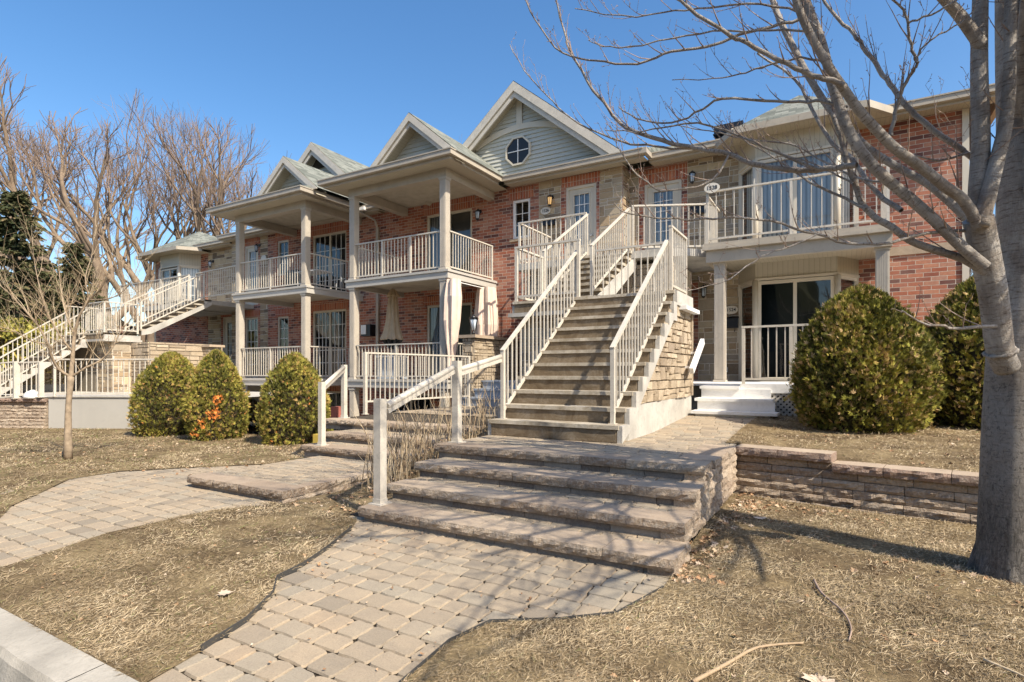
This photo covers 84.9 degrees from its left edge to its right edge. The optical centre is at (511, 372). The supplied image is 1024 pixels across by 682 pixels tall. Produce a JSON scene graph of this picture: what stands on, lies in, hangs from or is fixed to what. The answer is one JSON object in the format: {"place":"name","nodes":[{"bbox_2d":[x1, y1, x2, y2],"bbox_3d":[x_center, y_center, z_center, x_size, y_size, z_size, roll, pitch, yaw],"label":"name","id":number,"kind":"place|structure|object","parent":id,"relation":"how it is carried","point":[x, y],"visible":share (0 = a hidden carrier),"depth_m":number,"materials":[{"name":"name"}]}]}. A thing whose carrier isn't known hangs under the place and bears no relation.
{"place":"outdoors","nodes":[
{"label":"outdoors","id":0,"kind":"place"},
{"bbox_2d":[0,457,283,566],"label":"paver path","id":1,"kind":"structure","parent":0,"point":[116,501],"depth_m":5.56,"materials":[{"name":"beige stone"}]},
{"bbox_2d":[0,428,309,517],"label":"lawn","id":2,"kind":"structure","parent":0,"point":[10,502],"depth_m":8.96,"materials":[{"name":"plant"}]},
{"bbox_2d":[0,269,26,322],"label":"spruce tree","id":3,"kind":"object","parent":2,"relation":"on","point":[4,302],"visible":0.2,"depth_m":24.74,"materials":[{"name":"green plant"}]},
{"bbox_2d":[0,398,48,428],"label":"retaining wall","id":4,"kind":"structure","parent":2,"relation":"on","point":[21,413],"depth_m":13.96,"materials":[{"name":"stone"}]},
{"bbox_2d":[15,361,43,397],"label":"guard railing","id":5,"kind":"object","parent":4,"relation":"on","point":[18,379],"visible":0.98,"depth_m":13.94,"materials":[{"name":"white metal"}]},
{"bbox_2d":[0,314,94,383],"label":"hedge","id":6,"kind":"object","parent":2,"relation":"on","point":[6,337],"visible":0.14,"depth_m":22.42,"materials":[{"name":"green plant"}]},
{"bbox_2d":[0,181,173,459],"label":"young tree","id":7,"kind":"object","parent":2,"relation":"on","point":[68,443],"visible":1,"depth_m":8.53,"materials":[{"name":"brown plant"}]},
{"bbox_2d":[47,396,136,428],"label":"concrete wall","id":8,"kind":"structure","parent":2,"relation":"on","point":[97,412],"depth_m":13.86,"materials":[{"name":"grey concrete"}]},
{"bbox_2d":[52,359,153,396],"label":"guard railing","id":9,"kind":"object","parent":8,"relation":"on","point":[60,393],"visible":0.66,"depth_m":13.88,"materials":[{"name":"white metal"}]},
{"bbox_2d":[125,351,195,437],"bbox_3d":[-7.540,0.452,12.381,1.753,1.976,1.724,0,0,31],"label":"clipped cedar","id":10,"kind":"object","parent":2,"relation":"on","point":[159,391],"visible":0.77,"depth_m":11.90,"materials":[{"name":"green plant"}]},
{"bbox_2d":[180,349,251,440],"bbox_3d":[-6.043,0.440,11.420,1.353,1.963,1.335,0,0,31],"label":"clipped cedar","id":11,"kind":"object","parent":2,"relation":"on","point":[216,397],"visible":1,"depth_m":11.08,"materials":[{"name":"green plant"}]},
{"bbox_2d":[254,350,333,445],"bbox_3d":[-4.125,0.494,10.598,1.419,1.853,1.457,0,0,31],"label":"clipped cedar","id":12,"kind":"object","parent":2,"relation":"on","point":[288,415],"visible":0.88,"depth_m":10.21,"materials":[{"name":"green plant"}]},
{"bbox_2d":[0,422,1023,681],"bbox_3d":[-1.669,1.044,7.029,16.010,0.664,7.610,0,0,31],"label":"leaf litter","id":13,"kind":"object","parent":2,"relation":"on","point":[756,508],"visible":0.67,"depth_m":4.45,"materials":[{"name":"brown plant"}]},
{"bbox_2d":[1,391,331,396],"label":"ramp path","id":14,"kind":"structure","parent":0,"point":[252,394],"depth_m":16.56,"materials":[{"name":"concrete"}]},
{"bbox_2d":[1,299,253,397],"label":"concrete staircase","id":15,"kind":"structure","parent":14,"relation":"on","point":[201,307],"depth_m":18.11,"materials":[{"name":"stone"}]},
{"bbox_2d":[0,312,66,373],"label":"stair railing","id":16,"kind":"object","parent":15,"relation":"on","point":[31,342],"visible":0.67,"depth_m":17.88,"materials":[{"name":"white metal"}]},
{"bbox_2d":[0,309,88,385],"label":"stair railing","id":17,"kind":"object","parent":15,"relation":"on","point":[13,350],"visible":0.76,"depth_m":16.91,"materials":[{"name":"white metal"}]},
{"bbox_2d":[84,301,105,333],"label":"stair railing","id":18,"kind":"object","parent":15,"relation":"on","point":[103,316],"visible":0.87,"depth_m":17.57,"materials":[{"name":"beige metal"}]},
{"bbox_2d":[106,301,138,333],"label":"stair railing","id":19,"kind":"object","parent":15,"relation":"on","point":[137,320],"visible":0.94,"depth_m":17.93,"materials":[{"name":"beige metal"}]},
{"bbox_2d":[120,279,160,309],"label":"stair railing","id":20,"kind":"object","parent":15,"relation":"on","point":[121,287],"visible":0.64,"depth_m":22.44,"materials":[{"name":"beige metal"}]},
{"bbox_2d":[124,275,189,329],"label":"stair railing","id":21,"kind":"object","parent":15,"relation":"on","point":[126,326],"visible":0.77,"depth_m":19.83,"materials":[{"name":"beige metal"}]},
{"bbox_2d":[140,273,204,328],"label":"stair railing","id":22,"kind":"object","parent":15,"relation":"on","point":[141,325],"visible":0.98,"depth_m":19.03,"materials":[{"name":"beige metal"}]},
{"bbox_2d":[161,274,188,304],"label":"stair railing","id":23,"kind":"object","parent":15,"relation":"on","point":[165,279],"visible":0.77,"depth_m":21.17,"materials":[{"name":"beige metal"}]},
{"bbox_2d":[69,342,222,390],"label":"stone wall","id":24,"kind":"structure","parent":14,"relation":"on","point":[193,353],"depth_m":17.86,"materials":[{"name":"beige stone"}]},
{"bbox_2d":[0,502,355,681],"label":"front lawn","id":25,"kind":"structure","parent":0,"point":[87,545],"depth_m":3.75,"materials":[{"name":"plant"}]},
{"bbox_2d":[303,506,363,517],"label":"sunken yard ground","id":26,"kind":"structure","parent":0,"point":[354,514],"depth_m":10.43,"materials":[{"name":"soil"}]},
{"bbox_2d":[0,189,72,333],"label":"spruce tree","id":27,"kind":"object","parent":26,"relation":"on","point":[16,245],"visible":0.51,"depth_m":26.84,"materials":[{"name":"green plant"}]},
{"bbox_2d":[135,81,995,434],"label":"apartment building","id":28,"kind":"structure","parent":26,"relation":"on","point":[513,159],"depth_m":14.79,"materials":[{"name":"brick"}]},
{"bbox_2d":[181,266,198,300],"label":"door","id":29,"kind":"structure","parent":28,"relation":"in","point":[185,270],"depth_m":24.24,"materials":[{"name":"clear glass"}]},
{"bbox_2d":[195,265,235,299],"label":"balcony railing","id":30,"kind":"object","parent":28,"relation":"attached to","point":[218,269],"visible":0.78,"depth_m":19.59,"materials":[{"name":"beige metal"}]},
{"bbox_2d":[245,317,257,376],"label":"door","id":31,"kind":"structure","parent":28,"relation":"in","point":[251,324],"depth_m":22.17,"materials":[{"name":"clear glass"}]},
{"bbox_2d":[247,247,256,304],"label":"door","id":32,"kind":"structure","parent":28,"relation":"in","point":[253,254],"depth_m":21.88,"materials":[{"name":"white glass"}]},
{"bbox_2d":[247,398,259,434],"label":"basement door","id":33,"kind":"structure","parent":28,"relation":"in","point":[253,401],"depth_m":22.17,"materials":[{"name":"glass"}]},
{"bbox_2d":[240,253,300,290],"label":"balcony railing","id":34,"kind":"object","parent":28,"relation":"on","point":[270,273],"visible":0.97,"depth_m":17.72,"materials":[{"name":"beige metal"}]},
{"bbox_2d":[240,346,300,375],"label":"balcony railing","id":35,"kind":"object","parent":28,"relation":"on","point":[270,358],"visible":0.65,"depth_m":17.85,"materials":[{"name":"white metal"}]},
{"bbox_2d":[278,240,287,275],"bbox_3d":[-8.358,-4.250,21.050,0.630,1.300,0.530,0,0,30],"label":"window","id":36,"kind":"structure","parent":28,"relation":"in","point":[282,245],"depth_m":20.99,"materials":[{"name":"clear glass"}]},
{"bbox_2d":[278,316,287,359],"bbox_3d":[-8.358,-1.260,21.050,0.630,1.620,0.530,0,0,30],"label":"window","id":37,"kind":"structure","parent":28,"relation":"in","point":[282,321],"depth_m":21.11,"materials":[{"name":"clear glass"}]},
{"bbox_2d":[310,346,348,375],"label":"balcony railing","id":38,"kind":"object","parent":28,"relation":"on","point":[322,347],"visible":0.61,"depth_m":17.56,"materials":[{"name":"white metal"}]},
{"bbox_2d":[313,230,345,290],"bbox_3d":[-6.238,-3.740,19.801,1.690,2.240,0.530,0,0,30],"label":"patio door","id":39,"kind":"structure","parent":28,"relation":"in","point":[335,241],"depth_m":20.09,"materials":[{"name":"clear glass"}]},
{"bbox_2d":[313,309,345,376],"bbox_3d":[-6.238,-0.995,19.801,1.690,2.350,0.530,0,0,30],"label":"patio door","id":40,"kind":"structure","parent":28,"relation":"in","point":[335,319],"depth_m":20.07,"materials":[{"name":"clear glass"}]},
{"bbox_2d":[310,253,359,293],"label":"balcony railing","id":41,"kind":"object","parent":28,"relation":"on","point":[331,258],"visible":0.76,"depth_m":17.56,"materials":[{"name":"beige metal"}]},
{"bbox_2d":[360,247,400,278],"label":"balcony railing","id":42,"kind":"object","parent":28,"relation":"on","point":[377,262],"visible":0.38,"depth_m":16.77,"materials":[{"name":"beige metal"}]},
{"bbox_2d":[376,355,406,378],"bbox_3d":[-3.476,-0.145,16.265,0.760,0.670,0.560,0,0,31],"label":"chair","id":43,"kind":"object","parent":28,"relation":"on","point":[392,367],"visible":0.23,"depth_m":16.05,"materials":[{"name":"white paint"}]},
{"bbox_2d":[380,289,403,352],"bbox_3d":[-3.532,-1.135,16.601,0.696,2.670,0.697,0,0,31],"label":"patio umbrella","id":44,"kind":"object","parent":28,"relation":"on","point":[391,333],"visible":0.87,"depth_m":16.44,"materials":[{"name":"beige fabric"}]},
{"bbox_2d":[355,230,439,277],"bbox_3d":[-3.115,-3.106,15.065,3.060,1.020,0.082,0,0,31],"label":"balcony railing","id":45,"kind":"object","parent":28,"relation":"on","point":[410,269],"visible":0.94,"depth_m":15.03,"materials":[{"name":"beige metal"}]},
{"bbox_2d":[355,342,439,379],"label":"balcony railing","id":46,"kind":"object","parent":28,"relation":"on","point":[396,358],"visible":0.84,"depth_m":15.04,"materials":[{"name":"white metal"}]},
{"bbox_2d":[390,393,430,412],"bbox_3d":[-3.072,1.480,17.936,1.700,1.640,0.530,0,0,30],"label":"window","id":47,"kind":"structure","parent":28,"relation":"in","point":[421,403],"depth_m":18.11,"materials":[{"name":"black glass"}]},
{"bbox_2d":[427,208,471,274],"bbox_3d":[-1.856,-3.735,17.005,1.700,2.230,0.160,0,0,30],"label":"patio door","id":48,"kind":"structure","parent":28,"relation":"in","point":[462,219],"depth_m":16.98,"materials":[{"name":"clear glass"}]},
{"bbox_2d":[427,302,471,377],"bbox_3d":[-1.856,-0.940,17.005,1.700,2.240,0.160,0,0,30],"label":"patio door","id":49,"kind":"structure","parent":28,"relation":"in","point":[466,309],"depth_m":17.34,"materials":[{"name":"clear glass"}]},
{"bbox_2d":[449,230,492,279],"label":"balcony railing","id":50,"kind":"object","parent":28,"relation":"on","point":[475,240],"visible":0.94,"depth_m":15.19,"materials":[{"name":"beige metal"}]},
{"bbox_2d":[505,135,530,165],"bbox_3d":[0.170,-6.200,15.696,0.795,0.795,0.060,0,0,30],"label":"octagonal window","id":51,"kind":"structure","parent":28,"relation":"in","point":[518,150],"depth_m":15.68,"materials":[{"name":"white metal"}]},
{"bbox_2d":[513,198,529,238],"bbox_3d":[0.409,-4.285,15.885,0.560,1.090,0.530,0,0,30],"label":"window","id":52,"kind":"structure","parent":28,"relation":"in","point":[521,208],"depth_m":15.80,"materials":[{"name":"white paint"}]},
{"bbox_2d":[569,186,593,255],"bbox_3d":[1.835,-3.735,14.761,0.724,2.230,0.140,0,0,30],"label":"door","id":53,"kind":"structure","parent":28,"relation":"in","point":[582,203],"depth_m":14.78,"materials":[{"name":"white glass"}]},
{"bbox_2d":[648,183,678,249],"bbox_3d":[3.820,-3.675,14.149,0.800,2.110,0.140,0,0,30],"label":"door","id":54,"kind":"structure","parent":28,"relation":"in","point":[670,197],"depth_m":14.21,"materials":[{"name":"white glass"}]},
{"bbox_2d":[709,196,719,242],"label":"balcony railing","id":55,"kind":"object","parent":28,"relation":"on","point":[712,223],"visible":0.59,"depth_m":11.85,"materials":[{"name":"beige metal"}]},
{"bbox_2d":[740,166,751,239],"bbox_3d":[5.411,-3.650,12.781,0.530,2.060,0.718,0,0,30],"label":"window","id":56,"kind":"structure","parent":28,"relation":"in","point":[748,170],"depth_m":12.96,"materials":[{"name":"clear glass"}]},
{"bbox_2d":[740,282,766,379],"bbox_3d":[5.490,-0.920,12.783,0.665,2.200,0.801,0,0,30],"label":"window","id":57,"kind":"structure","parent":28,"relation":"in","point":[764,287],"depth_m":12.58,"materials":[{"name":"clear glass"}]},
{"bbox_2d":[741,324,807,384],"bbox_3d":[4.799,-0.221,8.837,2.222,1.100,0.082,0,0,31],"label":"balcony railing","id":58,"kind":"object","parent":28,"relation":"on","point":[790,326],"visible":0.39,"depth_m":9.18,"materials":[{"name":"white metal"}]},
{"bbox_2d":[758,276,833,380],"bbox_3d":[6.185,-0.910,12.205,1.470,2.180,0.530,0,0,30],"label":"patio door","id":59,"kind":"structure","parent":28,"relation":"in","point":[789,301],"depth_m":12.42,"materials":[{"name":"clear glass"}]},
{"bbox_2d":[758,148,833,237],"bbox_3d":[6.091,-3.640,12.045,1.470,2.040,0.160,0,0,30],"label":"patio door","id":60,"kind":"structure","parent":28,"relation":"in","point":[762,177],"depth_m":12.06,"materials":[{"name":"clear glass"}]},
{"bbox_2d":[706,164,889,243],"bbox_3d":[5.304,-3.136,10.640,3.142,1.080,0.082,0,0,31],"label":"balcony railing","id":61,"kind":"object","parent":28,"relation":"on","point":[791,204],"visible":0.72,"depth_m":10.62,"materials":[{"name":"beige metal"}]},
{"bbox_2d":[841,150,856,227],"bbox_3d":[7.040,-3.650,11.820,0.487,2.060,0.715,0,0,30],"label":"window","id":62,"kind":"structure","parent":28,"relation":"in","point":[846,184],"depth_m":11.98,"materials":[{"name":"white glass"}]},
{"bbox_3d":[-0.997,-2.320,15.095,0.027,0.027,2.000,0,0,30],"label":"curtain rod","id":63,"kind":"object","parent":28,"relation":"attached to","visible":0},
{"bbox_2d":[444,278,461,377],"bbox_3d":[-1.496,-1.095,14.135,0.483,2.490,0.435,0,0,31],"label":"tied curtain","id":64,"kind":"object","parent":63,"relation":"hanging from","point":[452,304],"visible":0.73,"depth_m":14.01,"materials":[{"name":"white fabric"}]},
{"bbox_2d":[474,286,497,336],"bbox_3d":[-0.707,-1.295,15.554,0.684,2.090,0.685,0,0,-35],"label":"tied curtain","id":65,"kind":"object","parent":63,"relation":"hanging from","point":[486,310],"visible":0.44,"depth_m":15.35,"materials":[{"name":"white fabric"}]},
{"bbox_2d":[3,478,669,681],"bbox_3d":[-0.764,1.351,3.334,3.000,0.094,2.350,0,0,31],"label":"paver path","id":66,"kind":"structure","parent":0,"point":[438,560],"depth_m":3.26,"materials":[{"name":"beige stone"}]},
{"bbox_2d":[201,526,351,653],"bbox_3d":[-1.462,1.337,3.713,0.122,0.113,1.916,0,0,4],"label":"edging strip","id":67,"kind":"object","parent":66,"relation":"on","point":[232,628],"visible":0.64,"depth_m":3.25,"materials":[{"name":"plastic"}]},
{"bbox_2d":[187,418,482,502],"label":"paver steps","id":68,"kind":"structure","parent":66,"relation":"on","point":[337,463],"depth_m":6.77,"materials":[{"name":"stone"}]},
{"bbox_2d":[314,365,349,445],"bbox_3d":[-2.847,0.467,8.960,0.203,1.194,1.883,0,0,-6],"label":"step handrail","id":69,"kind":"object","parent":68,"relation":"on","point":[329,381],"visible":0.98,"depth_m":8.13,"materials":[{"name":"beige metal"}]},
{"bbox_2d":[399,586,663,681],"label":"edging strip","id":70,"kind":"object","parent":66,"relation":"on","point":[425,660],"visible":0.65,"depth_m":2.99,"materials":[{"name":"plastic"}]},
{"bbox_2d":[357,441,737,576],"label":"paver steps","id":71,"kind":"structure","parent":66,"relation":"on","point":[649,515],"depth_m":4.72,"materials":[{"name":"stone"}]},
{"bbox_2d":[368,354,501,505],"bbox_3d":[-0.720,0.480,6.154,0.185,1.427,2.541,0,0,24],"label":"step handrail","id":72,"kind":"object","parent":71,"relation":"on","point":[455,370],"visible":0.98,"depth_m":5.35,"materials":[{"name":"beige metal"}]},
{"bbox_2d":[285,425,487,514],"bbox_3d":[-0.642,1.048,7.412,0.870,0.521,4.880,0,0,31],"label":"planting bed","id":73,"kind":"object","parent":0,"point":[347,506],"visible":0.2,"depth_m":5.71,"materials":[{"name":"soil"}]},
{"bbox_2d":[350,374,514,491],"bbox_3d":[-0.738,0.644,7.128,1.181,1.309,3.315,0,0,31],"label":"dormant shrub","id":74,"kind":"object","parent":73,"relation":"on","point":[409,448],"visible":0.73,"depth_m":6.42,"materials":[{"name":"brown plant"}]},
{"bbox_2d":[350,413,495,425],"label":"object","id":75,"kind":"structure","parent":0,"point":[390,417],"depth_m":9.99,"materials":[{"name":"grey stone"}]},
{"bbox_2d":[462,380,515,406],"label":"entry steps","id":76,"kind":"structure","parent":75,"relation":"on","point":[489,388],"depth_m":13.45,"materials":[{"name":"grey concrete"}]},
{"bbox_2d":[459,334,519,396],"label":"stone wall","id":77,"kind":"structure","parent":75,"relation":"on","point":[476,347],"depth_m":14.09,"materials":[{"name":"beige stone"}]},
{"bbox_2d":[0,414,1023,681],"bbox_3d":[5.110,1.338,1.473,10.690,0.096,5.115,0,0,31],"label":"lawn by tree","id":78,"kind":"structure","parent":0,"point":[961,593],"depth_m":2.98,"materials":[{"name":"plant"}]},
{"bbox_2d":[691,642,803,681],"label":"fallen stick","id":79,"kind":"object","parent":78,"relation":"on","point":[713,670],"visible":1,"depth_m":2.56,"materials":[{"name":"beige wood"}]},
{"bbox_2d":[510,0,1023,584],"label":"tree","id":80,"kind":"object","parent":78,"relation":"on","point":[990,250],"visible":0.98,"depth_m":3.43,"materials":[{"name":"grey plant"}]},
{"bbox_2d":[735,444,978,524],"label":"retaining wall","id":81,"kind":"structure","parent":78,"relation":"on","point":[815,476],"depth_m":5.36,"materials":[{"name":"stone"}]},
{"bbox_2d":[246,427,835,467],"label":"ground","id":82,"kind":"structure","parent":0,"point":[255,429],"depth_m":21.13,"materials":[{"name":"soil"}]},
{"bbox_2d":[36,241,113,332],"bbox_3d":[-24.155,-2.372,30.988,4.965,9.657,5.488,0,0,31],"label":"spruce tree","id":83,"kind":"object","parent":82,"relation":"on","point":[77,251],"visible":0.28,"depth_m":30.72,"materials":[{"name":"green plant"}]},
{"bbox_2d":[0,123,169,319],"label":"bare tree","id":84,"kind":"object","parent":82,"relation":"on","point":[8,268],"visible":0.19,"depth_m":45.45,"materials":[{"name":"brown plant"}]},
{"bbox_2d":[0,54,249,330],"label":"bare tree","id":85,"kind":"object","parent":82,"relation":"on","point":[10,152],"visible":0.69,"depth_m":33.29,"materials":[{"name":"brown plant"}]},
{"bbox_2d":[0,90,291,341],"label":"bare tree","id":86,"kind":"object","parent":82,"relation":"on","point":[110,248],"visible":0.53,"depth_m":34.00,"materials":[{"name":"brown plant"}]},
{"bbox_2d":[43,91,267,291],"bbox_3d":[-19.676,-7.106,36.399,26.188,18.874,15.918,0,0,-9],"label":"bare tree","id":87,"kind":"object","parent":82,"relation":"on","point":[197,221],"visible":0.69,"depth_m":34.43,"materials":[{"name":"brown plant"}]},
{"bbox_2d":[393,406,754,459],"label":"paver path","id":88,"kind":"structure","parent":0,"point":[682,436],"depth_m":6.71,"materials":[{"name":"beige stone"}]},
{"bbox_2d":[362,352,469,414],"bbox_3d":[-1.911,0.209,11.937,0.110,1.190,3.190,0,0,35],"label":"guard railing","id":89,"kind":"object","parent":88,"relation":"on","point":[365,384],"visible":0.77,"depth_m":11.47,"materials":[{"name":"white metal"}]},
{"bbox_2d":[488,248,713,443],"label":"concrete staircase","id":90,"kind":"structure","parent":88,"relation":"on","point":[563,392],"depth_m":7.95,"materials":[{"name":"concrete"}]},
{"bbox_2d":[518,249,543,300],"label":"stair railing","id":91,"kind":"object","parent":90,"relation":"on","point":[532,255],"visible":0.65,"depth_m":10.34,"materials":[{"name":"beige metal"}]},
{"bbox_2d":[521,224,550,262],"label":"stair railing","id":92,"kind":"object","parent":90,"relation":"on","point":[534,230],"visible":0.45,"depth_m":14.23,"materials":[{"name":"beige metal"}]},
{"bbox_2d":[499,250,576,418],"bbox_3d":[0.474,-0.711,8.292,0.082,2.640,2.412,0,0,31],"label":"stair railing","id":93,"kind":"object","parent":90,"relation":"on","point":[505,346],"visible":0.98,"depth_m":7.99,"materials":[{"name":"white metal"}]},
{"bbox_2d":[513,238,580,301],"bbox_3d":[0.590,-1.716,9.552,1.262,0.970,0.082,0,0,31],"label":"stair railing","id":94,"kind":"object","parent":90,"relation":"on","point":[546,244],"visible":0.85,"depth_m":9.49,"materials":[{"name":"beige metal"}]},
{"bbox_2d":[518,212,586,263],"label":"stair railing","id":95,"kind":"object","parent":90,"relation":"on","point":[532,221],"visible":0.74,"depth_m":13.11,"materials":[{"name":"beige metal"}]},
{"bbox_2d":[542,214,588,298],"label":"stair railing","id":96,"kind":"object","parent":90,"relation":"on","point":[585,217],"visible":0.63,"depth_m":11.69,"materials":[{"name":"beige metal"}]},
{"bbox_2d":[589,207,630,295],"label":"stair railing","id":97,"kind":"object","parent":90,"relation":"on","point":[615,224],"visible":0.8,"depth_m":11.06,"materials":[{"name":"beige metal"}]},
{"bbox_2d":[595,240,679,294],"bbox_3d":[2.183,-1.754,9.716,1.560,0.894,0.055,0,0,31],"label":"stair railing","id":98,"kind":"object","parent":90,"relation":"on","point":[633,246],"visible":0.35,"depth_m":9.79,"materials":[{"name":"beige metal"}]},
{"bbox_2d":[608,239,668,423],"bbox_3d":[1.766,-0.711,7.530,0.082,2.640,2.412,0,0,31],"label":"stair railing","id":99,"kind":"object","parent":90,"relation":"on","point":[614,401],"visible":0.98,"depth_m":7.27,"materials":[{"name":"beige metal"}]},
{"bbox_2d":[631,203,705,250],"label":"stair railing","id":100,"kind":"object","parent":90,"relation":"on","point":[655,206],"visible":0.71,"depth_m":12.00,"materials":[{"name":"beige metal"}]},
{"bbox_2d":[668,225,687,294],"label":"stair railing","id":101,"kind":"object","parent":90,"relation":"on","point":[673,230],"visible":0.83,"depth_m":8.85,"materials":[{"name":"beige metal"}]},
{"bbox_2d":[691,389,779,417],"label":"wooden steps","id":102,"kind":"structure","parent":88,"relation":"on","point":[750,403],"depth_m":9.10,"materials":[{"name":"white paint"}]},
{"bbox_2d":[726,414,980,471],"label":"lawn","id":103,"kind":"structure","parent":0,"point":[754,426],"depth_m":6.41,"materials":[{"name":"plant"}]},
{"bbox_2d":[783,282,950,434],"bbox_3d":[4.746,-0.209,7.634,1.919,2.058,1.905,0,0,31],"label":"clipped cedar","id":104,"kind":"object","parent":103,"relation":"on","point":[866,361],"visible":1,"depth_m":7.11,"materials":[{"name":"green plant"}]},
{"bbox_2d":[921,274,984,429],"bbox_3d":[6.568,-0.295,7.720,2.009,2.310,2.001,0,0,31],"label":"clipped cedar","id":105,"kind":"object","parent":103,"relation":"on","point":[963,360],"visible":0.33,"depth_m":7.42,"materials":[{"name":"green plant"}]},
{"label":"street","id":106,"kind":"structure","parent":0,"visible":0},
{"bbox_2d":[0,608,137,681],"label":"kerb","id":107,"kind":"structure","parent":106,"relation":"on","point":[29,652],"depth_m":2.72,"materials":[{"name":"concrete"}]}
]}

